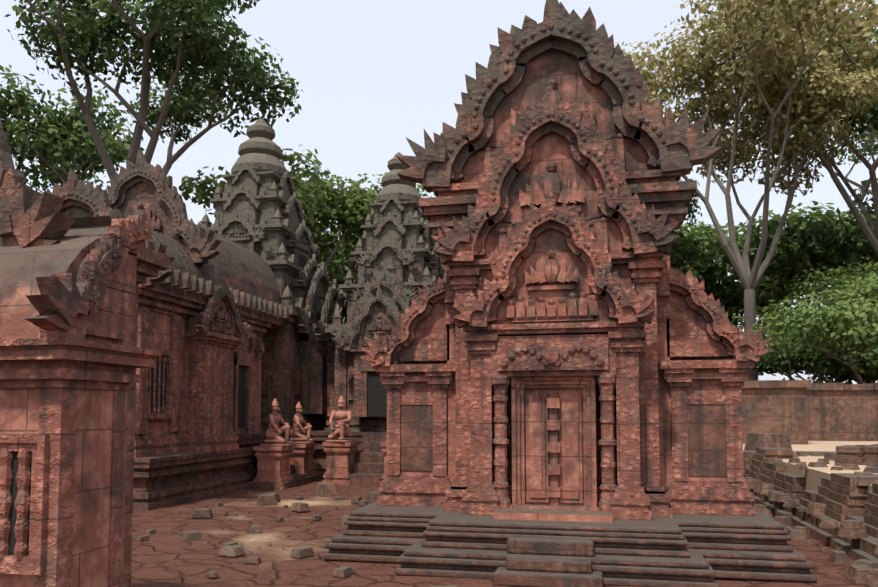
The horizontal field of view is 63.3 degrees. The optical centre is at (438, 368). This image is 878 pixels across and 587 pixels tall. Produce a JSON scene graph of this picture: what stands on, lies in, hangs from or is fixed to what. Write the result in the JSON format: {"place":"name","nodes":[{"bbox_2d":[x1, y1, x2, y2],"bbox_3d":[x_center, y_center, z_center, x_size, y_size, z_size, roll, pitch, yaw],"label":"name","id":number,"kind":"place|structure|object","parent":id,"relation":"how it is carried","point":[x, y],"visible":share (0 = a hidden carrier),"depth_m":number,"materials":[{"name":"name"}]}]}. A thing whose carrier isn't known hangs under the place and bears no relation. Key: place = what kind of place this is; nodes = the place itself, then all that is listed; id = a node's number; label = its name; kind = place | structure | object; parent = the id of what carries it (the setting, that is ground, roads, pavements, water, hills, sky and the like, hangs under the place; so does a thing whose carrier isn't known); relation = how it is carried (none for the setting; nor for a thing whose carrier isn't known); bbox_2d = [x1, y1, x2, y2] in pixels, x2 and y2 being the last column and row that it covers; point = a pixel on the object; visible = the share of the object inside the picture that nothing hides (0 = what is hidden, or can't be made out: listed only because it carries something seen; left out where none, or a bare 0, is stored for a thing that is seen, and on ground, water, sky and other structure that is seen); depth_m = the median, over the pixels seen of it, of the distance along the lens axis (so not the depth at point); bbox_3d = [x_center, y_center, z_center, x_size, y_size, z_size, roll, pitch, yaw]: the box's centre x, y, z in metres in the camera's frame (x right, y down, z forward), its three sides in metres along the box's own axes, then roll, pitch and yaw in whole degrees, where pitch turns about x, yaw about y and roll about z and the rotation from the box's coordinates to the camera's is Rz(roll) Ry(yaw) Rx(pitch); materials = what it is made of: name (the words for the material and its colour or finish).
{"place":"outdoors","nodes":[
{"label":"outdoors","id":0,"kind":"place"},
{"bbox_2d":[0,0,877,383],"label":"sky","id":1,"kind":"structure","parent":0,"point":[372,75],"materials":[{"name":"white"}]},
{"bbox_2d":[131,479,868,586],"bbox_3d":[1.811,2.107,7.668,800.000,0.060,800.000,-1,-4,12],"label":"ground","id":2,"kind":"structure","parent":0,"point":[164,556],"depth_m":8.39,"materials":[{"name":"brown stone"}]},
{"bbox_2d":[0,65,144,192],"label":"tree","id":3,"kind":"object","parent":2,"relation":"on","point":[62,139],"visible":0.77,"depth_m":46.76,"materials":[{"name":"green plant"}]},
{"bbox_2d":[0,118,170,586],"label":"temple building","id":4,"kind":"structure","parent":2,"relation":"on","point":[73,356],"depth_m":4.42,"materials":[{"name":"red stone"}]},
{"bbox_2d":[4,0,302,178],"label":"tree","id":5,"kind":"object","parent":2,"relation":"on","point":[196,46],"visible":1,"depth_m":36.69,"materials":[{"name":"green plant"}]},
{"bbox_2d":[46,119,444,509],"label":"sanctuary","id":6,"kind":"structure","parent":2,"relation":"on","point":[248,313],"depth_m":16.50,"materials":[{"name":"stone"}]},
{"bbox_2d":[132,482,456,586],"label":"loose stones","id":7,"kind":"object","parent":2,"relation":"on","point":[232,549],"visible":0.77,"depth_m":9.62,"materials":[{"name":"grey stone"}]},
{"bbox_2d":[178,144,436,289],"bbox_3d":[-8.124,-4.939,52.643,22.212,20.158,17.466,2,-4,-31],"label":"tree","id":8,"kind":"object","parent":2,"relation":"on","point":[326,204],"visible":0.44,"depth_m":52.20,"materials":[{"name":"green plant"}]},
{"bbox_2d":[246,441,386,489],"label":"statue pedestals","id":9,"kind":"object","parent":2,"relation":"on","point":[273,466],"visible":0.81,"depth_m":15.97,"materials":[{"name":"stone"}]},
{"bbox_2d":[260,395,386,445],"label":"guardian statues","id":10,"kind":"object","parent":9,"relation":"on","point":[341,430],"visible":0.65,"depth_m":16.24,"materials":[{"name":"stone"}]},
{"bbox_2d":[318,236,348,282],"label":"tree","id":11,"kind":"object","parent":2,"relation":"on","point":[336,257],"depth_m":66.08,"materials":[{"name":"green plant"}]},
{"bbox_2d":[324,223,441,289],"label":"tree","id":12,"kind":"object","parent":2,"relation":"on","point":[340,280],"depth_m":68.73,"materials":[{"name":"green plant"}]},
{"bbox_2d":[323,501,816,586],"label":"stone steps","id":13,"kind":"structure","parent":2,"relation":"on","point":[686,550],"depth_m":7.06,"materials":[{"name":"stone"}]},
{"bbox_2d":[358,0,773,522],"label":"library","id":14,"kind":"structure","parent":13,"relation":"on","point":[564,342],"depth_m":8.04,"materials":[{"name":"stone"}]},
{"bbox_2d":[670,175,724,271],"bbox_3d":[13.804,-5.147,57.778,18.936,21.201,17.390,-1,-4,12],"label":"tree","id":15,"kind":"object","parent":2,"relation":"on","point":[687,244],"visible":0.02,"depth_m":58.13,"materials":[{"name":"green plant"}]},
{"bbox_2d":[703,267,743,314],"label":"tree","id":16,"kind":"object","parent":2,"relation":"on","point":[733,309],"depth_m":69.56,"materials":[{"name":"green plant"}]},
{"bbox_2d":[614,0,877,379],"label":"tree","id":17,"kind":"object","parent":2,"relation":"on","point":[806,94],"visible":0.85,"depth_m":44.04,"materials":[{"name":"green plant"}]},
{"bbox_2d":[673,200,854,328],"bbox_3d":[26.890,-4.420,69.013,22.023,21.121,19.872,-1,-4,12],"label":"tree","id":18,"kind":"object","parent":2,"relation":"on","point":[798,229],"visible":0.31,"depth_m":64.00,"materials":[{"name":"green plant"}]},
{"bbox_2d":[690,0,877,255],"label":"tree","id":19,"kind":"object","parent":2,"relation":"on","point":[871,234],"visible":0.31,"depth_m":47.11,"materials":[{"name":"green plant"}]},
{"bbox_2d":[731,261,877,381],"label":"bush","id":20,"kind":"object","parent":2,"relation":"on","point":[838,278],"visible":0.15,"depth_m":42.93,"materials":[{"name":"green plant"}]},
{"bbox_2d":[741,380,877,586],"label":"walls","id":21,"kind":"structure","parent":2,"relation":"on","point":[810,457],"depth_m":12.57,"materials":[{"name":"brown stone"}]},
{"bbox_2d":[742,299,877,383],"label":"bush","id":22,"kind":"object","parent":2,"relation":"on","point":[775,359],"visible":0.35,"depth_m":39.85,"materials":[{"name":"green plant"}]},
{"bbox_2d":[753,273,877,383],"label":"bush","id":23,"kind":"object","parent":2,"relation":"on","point":[858,318],"visible":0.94,"depth_m":34.37,"materials":[{"name":"green plant"}]},
{"bbox_2d":[769,178,877,383],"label":"tree","id":24,"kind":"object","parent":2,"relation":"on","point":[857,247],"visible":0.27,"depth_m":64.93,"materials":[{"name":"green plant"}]},
{"bbox_2d":[778,9,877,195],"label":"tree","id":25,"kind":"object","parent":2,"relation":"on","point":[868,149],"visible":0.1,"depth_m":66.77,"materials":[{"name":"green plant"}]},
{"bbox_2d":[837,68,877,136],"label":"tree","id":26,"kind":"object","parent":2,"relation":"on","point":[864,118],"visible":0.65,"depth_m":46.34,"materials":[{"name":"green plant"}]},
{"bbox_2d":[843,267,877,306],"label":"bush","id":27,"kind":"object","parent":2,"relation":"on","point":[871,273],"visible":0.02,"depth_m":38.15,"materials":[{"name":"green plant"}]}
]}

